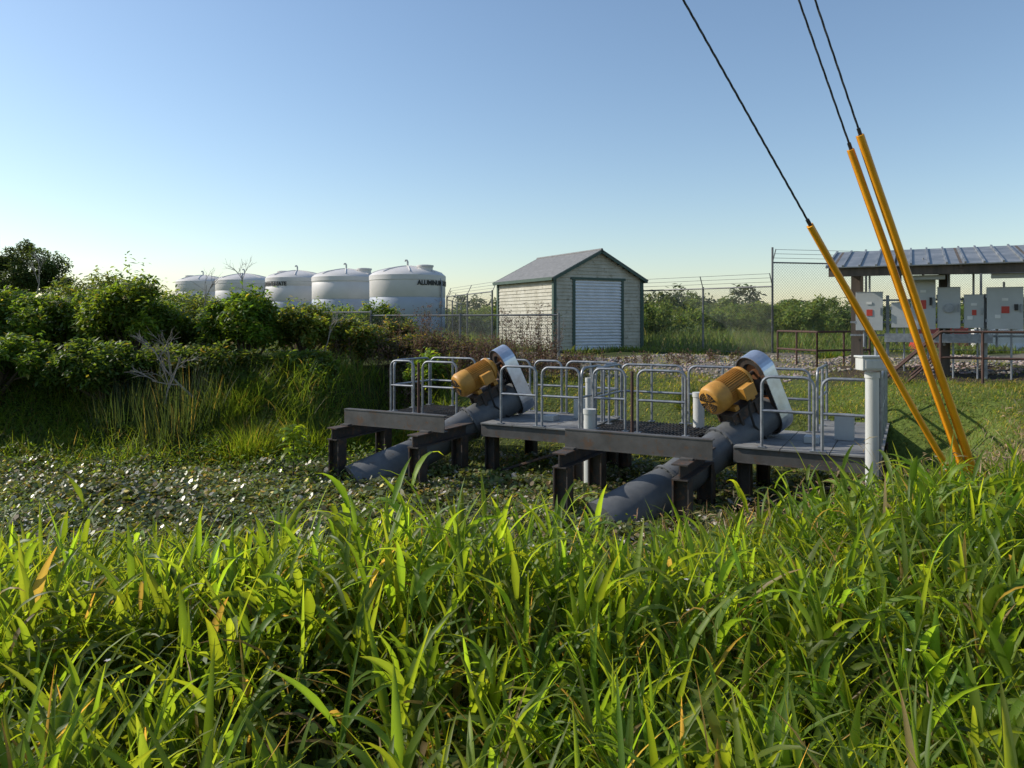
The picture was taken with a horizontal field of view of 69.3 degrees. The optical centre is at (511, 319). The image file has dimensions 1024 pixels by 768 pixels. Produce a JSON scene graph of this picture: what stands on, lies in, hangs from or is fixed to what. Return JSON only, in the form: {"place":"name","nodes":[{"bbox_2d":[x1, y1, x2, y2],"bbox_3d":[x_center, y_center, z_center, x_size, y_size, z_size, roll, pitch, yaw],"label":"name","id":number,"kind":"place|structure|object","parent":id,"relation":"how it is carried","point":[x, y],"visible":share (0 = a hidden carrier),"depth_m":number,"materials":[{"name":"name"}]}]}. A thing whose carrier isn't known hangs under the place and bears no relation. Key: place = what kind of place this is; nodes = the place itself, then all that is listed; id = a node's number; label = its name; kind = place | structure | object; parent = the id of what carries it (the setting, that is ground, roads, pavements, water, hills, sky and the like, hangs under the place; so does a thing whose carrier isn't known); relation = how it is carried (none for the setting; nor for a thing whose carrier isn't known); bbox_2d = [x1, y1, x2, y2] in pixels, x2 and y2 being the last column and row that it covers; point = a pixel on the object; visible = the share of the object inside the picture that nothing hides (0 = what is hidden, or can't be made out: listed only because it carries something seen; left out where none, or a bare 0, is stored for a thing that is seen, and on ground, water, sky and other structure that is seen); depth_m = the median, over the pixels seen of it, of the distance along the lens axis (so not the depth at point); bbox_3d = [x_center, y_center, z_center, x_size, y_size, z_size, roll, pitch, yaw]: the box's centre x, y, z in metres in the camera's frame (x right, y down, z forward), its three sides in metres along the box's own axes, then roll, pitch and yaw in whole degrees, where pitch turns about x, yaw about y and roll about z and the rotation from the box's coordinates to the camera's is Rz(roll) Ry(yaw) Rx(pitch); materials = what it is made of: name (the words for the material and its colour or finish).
{"place":"outdoors","nodes":[
{"label":"outdoors","id":0,"kind":"place"},
{"bbox_2d":[0,451,858,556],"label":"canal water","id":1,"kind":"structure","parent":0,"point":[448,474],"depth_m":10.65,"materials":[{"name":"green liquid"}]},
{"bbox_2d":[273,424,312,475],"bbox_3d":[-3.534,2.168,11.964,0.634,0.965,0.655,0,0,0],"label":"sapling","id":2,"kind":"object","parent":1,"relation":"on","point":[291,434],"visible":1,"depth_m":11.96,"materials":[{"name":"green plant"}]},
{"bbox_2d":[0,436,858,558],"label":"emergent plants","id":3,"kind":"object","parent":1,"relation":"on","point":[170,460],"visible":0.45,"depth_m":11.83,"materials":[{"name":"green plant"}]},
{"bbox_2d":[0,449,895,565],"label":"floating water plants","id":4,"kind":"object","parent":1,"relation":"on","point":[151,496],"visible":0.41,"depth_m":10.57,"materials":[{"name":"green plant"}]},
{"bbox_2d":[583,408,595,482],"bbox_3d":[1.190,2.184,11.350,0.202,1.632,0.202,0,0,0],"label":"pvc standpipe","id":5,"kind":"object","parent":1,"relation":"in","point":[589,418],"visible":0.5,"depth_m":11.28,"materials":[{"name":"white plastic"}]},
{"bbox_2d":[854,336,888,490],"bbox_3d":[4.380,1.550,9.030,0.330,2.700,0.230,0,0,0],"label":"instrument post","id":6,"kind":"object","parent":1,"relation":"in","point":[868,364],"visible":0.71,"depth_m":8.99,"materials":[{"name":"white plastic"}]},
{"bbox_2d":[0,320,1023,767],"bbox_3d":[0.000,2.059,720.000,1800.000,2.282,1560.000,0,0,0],"label":"ground","id":7,"kind":"structure","parent":0,"point":[916,444],"depth_m":14.05,"materials":[{"name":"green plant"}]},
{"bbox_2d":[0,284,57,342],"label":"shrub","id":8,"kind":"object","parent":7,"relation":"on","point":[5,301],"visible":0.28,"depth_m":16.19,"materials":[{"name":"green plant"}]},
{"bbox_2d":[0,330,58,396],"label":"shrub","id":9,"kind":"object","parent":7,"relation":"on","point":[21,355],"visible":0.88,"depth_m":14.64,"materials":[{"name":"green plant"}]},
{"bbox_2d":[0,238,73,304],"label":"tree","id":10,"kind":"object","parent":7,"relation":"on","point":[14,266],"visible":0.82,"depth_m":35.48,"materials":[{"name":"green plant"}]},
{"bbox_2d":[0,422,99,470],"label":"grass clump","id":11,"kind":"object","parent":7,"relation":"on","point":[39,442],"visible":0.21,"depth_m":13.55,"materials":[{"name":"green plant"}]},
{"bbox_2d":[4,277,134,356],"bbox_3d":[-9.921,0.209,16.835,2.592,2.317,2.659,0,0,-21],"label":"shrub","id":12,"kind":"object","parent":7,"relation":"on","point":[47,314],"visible":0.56,"depth_m":16.05,"materials":[{"name":"green plant"}]},
{"bbox_2d":[28,337,169,402],"bbox_3d":[-8.213,1.044,14.902,2.557,1.417,1.802,0,0,0],"label":"shrub","id":13,"kind":"object","parent":7,"relation":"on","point":[93,365],"visible":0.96,"depth_m":14.51,"materials":[{"name":"green plant"}]},
{"bbox_2d":[52,436,149,467],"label":"grass clump","id":14,"kind":"object","parent":7,"relation":"on","point":[110,451],"visible":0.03,"depth_m":13.26,"materials":[{"name":"green plant"}]},
{"bbox_2d":[36,258,171,303],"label":"shrub","id":15,"kind":"object","parent":7,"relation":"on","point":[69,291],"visible":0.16,"depth_m":26.21,"materials":[{"name":"green plant"}]},
{"bbox_2d":[73,361,169,448],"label":"cattails","id":16,"kind":"object","parent":7,"relation":"on","point":[117,400],"visible":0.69,"depth_m":14.02,"materials":[{"name":"green plant"}]},
{"bbox_2d":[65,251,195,352],"bbox_3d":[-8.498,-0.113,16.580,2.817,2.814,2.484,0,0,0],"label":"shrub","id":17,"kind":"object","parent":7,"relation":"on","point":[135,307],"visible":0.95,"depth_m":15.96,"materials":[{"name":"green plant"}]},
{"bbox_2d":[129,347,237,457],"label":"cattails","id":18,"kind":"object","parent":7,"relation":"on","point":[167,423],"visible":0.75,"depth_m":13.69,"materials":[{"name":"green plant"}]},
{"bbox_2d":[28,251,347,403],"bbox_3d":[-7.333,-0.015,16.823,6.271,3.242,4.706,0,0,41],"label":"dead branch","id":19,"kind":"object","parent":7,"relation":"on","point":[169,384],"visible":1,"depth_m":14.06,"materials":[{"name":"grey wood"}]},
{"bbox_2d":[156,280,223,319],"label":"shrub","id":20,"kind":"object","parent":7,"relation":"on","point":[191,307],"visible":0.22,"depth_m":29.70,"materials":[{"name":"green plant"}]},
{"bbox_2d":[175,271,217,311],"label":"storage tank","id":21,"kind":"object","parent":7,"relation":"on","point":[186,283],"visible":0.36,"depth_m":51.41,"materials":[{"name":"white plastic"}]},
{"bbox_2d":[165,307,242,352],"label":"shrub","id":22,"kind":"object","parent":7,"relation":"on","point":[184,340],"visible":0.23,"depth_m":16.84,"materials":[{"name":"green plant"}]},
{"bbox_2d":[149,337,262,383],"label":"shrub","id":23,"kind":"object","parent":7,"relation":"on","point":[229,357],"visible":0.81,"depth_m":14.88,"materials":[{"name":"green plant"}]},
{"bbox_2d":[164,356,288,431],"bbox_3d":[-5.577,1.491,14.559,2.549,1.546,2.434,0,0,0],"label":"grass clump","id":24,"kind":"object","parent":7,"relation":"on","point":[246,407],"visible":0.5,"depth_m":14.39,"materials":[{"name":"green plant"}]},
{"bbox_2d":[0,340,465,471],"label":"bank weeds","id":25,"kind":"object","parent":7,"relation":"on","point":[296,377],"visible":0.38,"depth_m":14.45,"materials":[{"name":"green plant"}]},
{"bbox_2d":[191,295,277,318],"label":"shrub","id":26,"kind":"object","parent":7,"relation":"on","point":[196,314],"visible":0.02,"depth_m":28.73,"materials":[{"name":"green plant"}]},
{"bbox_2d":[215,269,265,303],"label":"storage tank","id":27,"kind":"object","parent":7,"relation":"on","point":[223,286],"visible":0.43,"depth_m":47.45,"materials":[{"name":"white plastic"}]},
{"bbox_2d":[194,280,291,355],"bbox_3d":[-5.960,0.210,16.512,1.857,2.189,1.947,0,0,13],"label":"shrub","id":28,"kind":"object","parent":7,"relation":"on","point":[249,319],"visible":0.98,"depth_m":16.11,"materials":[{"name":"green plant"}]},
{"bbox_2d":[192,411,306,470],"bbox_3d":[-4.725,2.236,13.396,2.210,1.224,2.216,0,0,0],"label":"grass clump","id":29,"kind":"object","parent":7,"relation":"on","point":[266,446],"visible":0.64,"depth_m":13.19,"materials":[{"name":"green plant"}]},
{"bbox_2d":[265,265,316,311],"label":"storage tank","id":30,"kind":"object","parent":7,"relation":"on","point":[293,283],"visible":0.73,"depth_m":42.35,"materials":[{"name":"white plastic"}]},
{"bbox_2d":[256,348,339,378],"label":"shrub","id":31,"kind":"object","parent":7,"relation":"on","point":[318,356],"visible":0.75,"depth_m":15.65,"materials":[{"name":"green plant"}]},
{"bbox_2d":[276,296,338,351],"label":"shrub","id":32,"kind":"object","parent":7,"relation":"on","point":[309,329],"visible":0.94,"depth_m":16.71,"materials":[{"name":"green plant"}]},
{"bbox_2d":[253,387,372,460],"bbox_3d":[-3.594,2.203,13.994,2.807,2.036,2.729,0,0,0],"label":"grass clump","id":33,"kind":"object","parent":7,"relation":"on","point":[314,429],"visible":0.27,"depth_m":14.21,"materials":[{"name":"green plant"}]},
{"bbox_2d":[276,296,360,324],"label":"shrub","id":34,"kind":"object","parent":7,"relation":"on","point":[340,309],"visible":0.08,"depth_m":26.94,"materials":[{"name":"green plant"}]},
{"bbox_2d":[284,319,395,357],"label":"dead weeds","id":35,"kind":"object","parent":7,"relation":"on","point":[294,346],"visible":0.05,"depth_m":20.72,"materials":[{"name":"brown plant"}]},
{"bbox_2d":[311,263,371,318],"bbox_3d":[-8.950,-1.023,40.000,3.640,4.078,3.640,0,0,0],"label":"storage tank","id":36,"kind":"object","parent":7,"relation":"on","point":[345,286],"visible":0.53,"depth_m":38.40,"materials":[{"name":"white plastic"}]},
{"bbox_2d":[308,408,407,453],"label":"grass clump","id":37,"kind":"object","parent":7,"relation":"on","point":[369,441],"visible":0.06,"depth_m":14.78,"materials":[{"name":"green plant"}]},
{"bbox_2d":[321,315,396,366],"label":"shrub","id":38,"kind":"object","parent":7,"relation":"on","point":[364,337],"visible":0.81,"depth_m":17.18,"materials":[{"name":"green plant"}]},
{"bbox_2d":[344,297,418,330],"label":"shrub","id":39,"kind":"object","parent":7,"relation":"on","point":[384,309],"visible":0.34,"depth_m":25.46,"materials":[{"name":"green plant"}]},
{"bbox_2d":[327,326,438,388],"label":"dead weeds","id":40,"kind":"object","parent":7,"relation":"on","point":[388,359],"visible":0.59,"depth_m":17.16,"materials":[{"name":"brown plant"}]},
{"bbox_2d":[363,429,418,447],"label":"grass clump","id":41,"kind":"object","parent":7,"relation":"on","point":[402,436],"visible":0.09,"depth_m":15.20,"materials":[{"name":"green plant"}]},
{"bbox_2d":[368,315,417,357],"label":"shrub","id":42,"kind":"object","parent":7,"relation":"on","point":[388,325],"visible":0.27,"depth_m":19.82,"materials":[{"name":"green plant"}]},
{"bbox_2d":[369,260,445,336],"bbox_3d":[-4.993,-0.921,35.500,3.654,3.928,3.640,0,0,0],"label":"storage tank","id":43,"kind":"object","parent":7,"relation":"on","point":[407,287],"visible":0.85,"depth_m":33.98,"materials":[{"name":"white plastic"}]},
{"bbox_2d":[266,310,559,358],"bbox_3d":[-4.141,0.560,21.025,11.485,1.644,0.114,0,0,20],"label":"chain link fence","id":44,"kind":"object","parent":7,"relation":"on","point":[495,315],"visible":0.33,"depth_m":19.70,"materials":[{"name":"metal"}]},
{"bbox_2d":[394,299,445,356],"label":"dead weeds","id":45,"kind":"object","parent":7,"relation":"on","point":[425,323],"visible":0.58,"depth_m":19.42,"materials":[{"name":"brown plant"}]},
{"bbox_2d":[391,332,452,358],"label":"shrub","id":46,"kind":"object","parent":7,"relation":"on","point":[408,345],"visible":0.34,"depth_m":17.91,"materials":[{"name":"green plant"}]},
{"bbox_2d":[402,347,447,400],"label":"shrub","id":47,"kind":"object","parent":7,"relation":"on","point":[435,366],"visible":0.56,"depth_m":16.23,"materials":[{"name":"green plant"}]},
{"bbox_2d":[405,397,470,436],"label":"grass clump","id":48,"kind":"object","parent":7,"relation":"on","point":[443,404],"visible":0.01,"depth_m":15.61,"materials":[{"name":"green plant"}]},
{"bbox_2d":[385,337,516,409],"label":"dead weeds","id":49,"kind":"object","parent":7,"relation":"on","point":[484,353],"visible":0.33,"depth_m":16.53,"materials":[{"name":"brown plant"}]},
{"bbox_2d":[447,337,490,356],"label":"shrub","id":50,"kind":"object","parent":7,"relation":"on","point":[467,346],"visible":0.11,"depth_m":18.72,"materials":[{"name":"green plant"}]},
{"bbox_2d":[446,282,494,340],"bbox_3d":[-2.372,-0.003,34.418,1.518,2.820,15.223,0,0,-8],"label":"chain link fence","id":51,"kind":"object","parent":7,"relation":"on","point":[457,306],"visible":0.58,"depth_m":30.00,"materials":[{"name":"metal"}]},
{"bbox_2d":[327,357,619,489],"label":"pump platform","id":52,"kind":"structure","parent":7,"relation":"on","point":[531,428],"depth_m":12.25,"materials":[{"name":"metal"}]},
{"bbox_2d":[344,344,533,484],"bbox_3d":[-1.136,1.775,12.584,3.372,2.668,0.840,0,0,-26],"label":"inclined water pump","id":53,"kind":"object","parent":52,"relation":"on","point":[477,384],"visible":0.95,"depth_m":12.72,"materials":[{"name":"paint"}]},
{"bbox_2d":[585,378,590,407],"bbox_3d":[1.300,1.644,12.600,0.112,1.312,0.112,0,0,0],"label":"pvc standpipe","id":54,"kind":"object","parent":52,"relation":"attached to","point":[587,392],"visible":0.35,"depth_m":12.55,"materials":[{"name":"white plastic"}]},
{"bbox_2d":[409,324,560,367],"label":"dead weeds","id":55,"kind":"object","parent":7,"relation":"on","point":[441,341],"visible":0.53,"depth_m":17.52,"materials":[{"name":"brown plant"}]},
{"bbox_2d":[0,432,1023,767],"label":"tall grass","id":56,"kind":"structure","parent":7,"relation":"on","point":[814,628],"depth_m":2.73,"materials":[{"name":"green plant"}]},
{"bbox_2d":[0,481,1023,767],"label":"broadleaf weeds","id":57,"kind":"object","parent":7,"relation":"on","point":[452,759],"visible":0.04,"depth_m":2.64,"materials":[{"name":"green plant"}]},
{"bbox_2d":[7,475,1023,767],"bbox_3d":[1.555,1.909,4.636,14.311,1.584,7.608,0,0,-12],"label":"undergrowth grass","id":58,"kind":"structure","parent":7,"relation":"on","point":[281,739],"depth_m":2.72,"materials":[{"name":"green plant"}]},
{"bbox_2d":[10,283,1023,322],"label":"distant trees","id":59,"kind":"object","parent":7,"relation":"on","point":[676,296],"visible":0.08,"depth_m":137.47,"materials":[{"name":"green plant"}]},
{"bbox_2d":[499,302,565,356],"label":"dead weeds","id":60,"kind":"object","parent":7,"relation":"on","point":[530,338],"visible":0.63,"depth_m":20.03,"materials":[{"name":"brown plant"}]},
{"bbox_2d":[515,349,597,379],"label":"dead weeds","id":61,"kind":"object","parent":7,"relation":"on","point":[566,360],"visible":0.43,"depth_m":16.19,"materials":[{"name":"brown plant"}]},
{"bbox_2d":[99,324,1023,354],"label":"field grass","id":62,"kind":"structure","parent":7,"relation":"on","point":[710,340],"depth_m":25.29,"materials":[{"name":"green plant"}]},
{"bbox_2d":[492,248,648,353],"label":"storage shed","id":63,"kind":"structure","parent":7,"relation":"on","point":[595,297],"depth_m":24.24,"materials":[{"name":"paint"}]},
{"bbox_2d":[576,281,620,349],"bbox_3d":[2.801,-0.160,24.082,1.800,2.260,0.085,0,0,-28],"label":"rollup door","id":64,"kind":"structure","parent":63,"relation":"in","point":[598,304],"depth_m":24.06,"materials":[{"name":"white metal"}]},
{"bbox_2d":[173,291,971,336],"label":"background shrubs","id":65,"kind":"object","parent":7,"relation":"on","point":[683,320],"visible":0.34,"depth_m":36.54,"materials":[{"name":"green plant"}]},
{"bbox_2d":[540,347,744,364],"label":"dead weeds","id":66,"kind":"object","parent":7,"relation":"on","point":[676,362],"visible":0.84,"depth_m":18.16,"materials":[{"name":"brown plant"}]},
{"bbox_2d":[668,377,707,415],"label":"grass clump","id":67,"kind":"object","parent":7,"relation":"on","point":[691,397],"visible":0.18,"depth_m":13.93,"materials":[{"name":"green plant"}]},
{"bbox_2d":[644,273,773,352],"bbox_3d":[6.018,-0.002,23.494,0.226,2.736,4.698,0,0,-45],"label":"chain link fence","id":68,"kind":"object","parent":7,"relation":"on","point":[708,305],"visible":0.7,"depth_m":23.36,"materials":[{"name":"metal"}]},
{"bbox_2d":[400,350,1023,481],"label":"lawn grass","id":69,"kind":"structure","parent":7,"relation":"on","point":[1009,386],"depth_m":13.42,"materials":[{"name":"green plant"}]},
{"bbox_2d":[552,363,889,528],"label":"pump platform","id":70,"kind":"structure","parent":7,"relation":"on","point":[689,447],"depth_m":10.03,"materials":[{"name":"metal"}]},
{"bbox_2d":[585,350,792,526],"bbox_3d":[2.570,1.775,10.219,3.372,2.668,0.840,0,0,-26],"label":"inclined water pump","id":71,"kind":"object","parent":70,"relation":"on","point":[730,398],"visible":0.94,"depth_m":10.32,"materials":[{"name":"paint"}]},
{"bbox_2d":[692,392,704,427],"bbox_3d":[3.000,1.784,11.900,0.202,1.232,0.202,0,0,0],"label":"pvc standpipe","id":72,"kind":"object","parent":70,"relation":"attached to","point":[698,415],"visible":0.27,"depth_m":11.83,"materials":[{"name":"white plastic"}]},
{"bbox_2d":[771,247,866,352],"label":"chain link gate","id":73,"kind":"structure","parent":7,"relation":"on","point":[773,269],"depth_m":22.10,"materials":[{"name":"metal"}]},
{"bbox_2d":[777,330,870,366],"bbox_3d":[7.573,0.718,17.921,1.731,0.924,1.580,0,0,-16],"label":"guard railing","id":74,"kind":"object","parent":7,"relation":"on","point":[817,350],"visible":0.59,"depth_m":17.32,"materials":[{"name":"grey metal"}]},
{"bbox_2d":[628,401,1023,552],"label":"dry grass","id":75,"kind":"structure","parent":7,"relation":"on","point":[985,460],"depth_m":7.17,"materials":[{"name":"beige plant"}]},
{"bbox_2d":[810,348,850,358],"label":"grass clump","id":76,"kind":"object","parent":7,"relation":"on","point":[833,355],"visible":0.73,"depth_m":19.32,"materials":[{"name":"green plant"}]},
{"bbox_2d":[825,244,1023,378],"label":"electrical shelter","id":77,"kind":"object","parent":7,"relation":"on","point":[996,261],"visible":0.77,"depth_m":14.72,"materials":[{"name":"metal"}]},
{"bbox_2d":[855,276,882,346],"bbox_3d":[7.353,0.093,15.252,0.525,2.114,0.274,0,0,28],"label":"electrical box","id":78,"kind":"object","parent":77,"relation":"attached to","point":[870,303],"visible":0.86,"depth_m":15.14,"materials":[{"name":"paint"}]},
{"bbox_2d":[890,275,909,370],"bbox_3d":[7.857,0.123,14.997,0.355,2.054,0.244,0,0,28],"label":"electrical box","id":79,"kind":"object","parent":77,"relation":"attached to","point":[898,320],"visible":0.71,"depth_m":14.96,"materials":[{"name":"paint"}]},
{"bbox_2d":[911,258,935,358],"bbox_3d":[8.190,-0.044,14.772,0.455,2.389,0.324,0,0,28],"label":"electrical box","id":80,"kind":"object","parent":77,"relation":"attached to","point":[926,289],"visible":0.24,"depth_m":14.63,"materials":[{"name":"paint"}]},
{"bbox_2d":[936,274,959,377],"bbox_3d":[8.584,0.116,14.576,0.415,2.068,0.294,0,0,28],"label":"electrical box","id":81,"kind":"object","parent":77,"relation":"attached to","point":[948,306],"visible":0.96,"depth_m":14.50,"materials":[{"name":"paint"}]},
{"bbox_2d":[963,273,983,378],"bbox_3d":[8.968,0.046,14.403,0.355,2.208,0.234,0,0,28],"label":"electrical box","id":82,"kind":"object","parent":77,"relation":"attached to","point":[973,302],"visible":0.98,"depth_m":14.34,"materials":[{"name":"paint"}]},
{"bbox_2d":[985,282,1022,379],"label":"electrical box","id":83,"kind":"object","parent":77,"relation":"attached to","point":[1004,307],"visible":1,"depth_m":14.05,"materials":[{"name":"paint"}]},
{"bbox_2d":[909,327,970,349],"bbox_3d":[14.200,0.684,24.600,1.800,0.900,0.600,0,0,4],"label":"traffic barrier","id":84,"kind":"object","parent":7,"relation":"on","point":[937,329],"visible":0.12,"depth_m":24.46,"materials":[{"name":"grey plastic"}]},
{"bbox_2d":[865,272,1023,355],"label":"chain link fence","id":85,"kind":"object","parent":7,"relation":"on","point":[981,291],"visible":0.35,"depth_m":22.00,"materials":[{"name":"metal"}]},
{"bbox_2d":[888,330,1023,384],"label":"railing","id":86,"kind":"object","parent":7,"relation":"on","point":[982,358],"depth_m":13.37,"materials":[{"name":"brown metal"}]},
{"bbox_2d":[971,328,1023,349],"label":"traffic barrier","id":87,"kind":"object","parent":7,"relation":"on","point":[1008,343],"visible":0.1,"depth_m":24.79,"materials":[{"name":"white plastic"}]},
{"bbox_3d":[-3.400,-6.650,2.250,0.360,17.500,2.400,0,0,0],"label":"utility pole","id":88,"kind":"object","parent":7,"relation":"on","visible":0},
{"bbox_2d":[682,0,948,470],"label":"guy wire","id":89,"kind":"object","parent":88,"relation":"attached to","point":[852,299],"visible":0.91,"depth_m":5.30,"materials":[{"name":"metal"}]},
{"bbox_2d":[798,0,971,488],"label":"guy wire","id":90,"kind":"object","parent":88,"relation":"attached to","point":[886,252],"visible":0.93,"depth_m":5.54,"materials":[{"name":"metal"}]},
{"bbox_2d":[814,0,978,476],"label":"guy wire","id":91,"kind":"object","parent":88,"relation":"attached to","point":[906,274],"visible":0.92,"depth_m":5.49,"materials":[{"name":"metal"}]},
{"bbox_2d":[0,0,1023,319],"label":"sky","id":92,"kind":"structure","parent":0,"point":[475,141],"materials":[{"name":"blue"}]},
{"bbox_2d":[516,352,1023,382],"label":"gravel","id":93,"kind":"structure","parent":0,"point":[957,366],"depth_m":17.34,"materials":[{"name":"grey gravel"}]}
]}

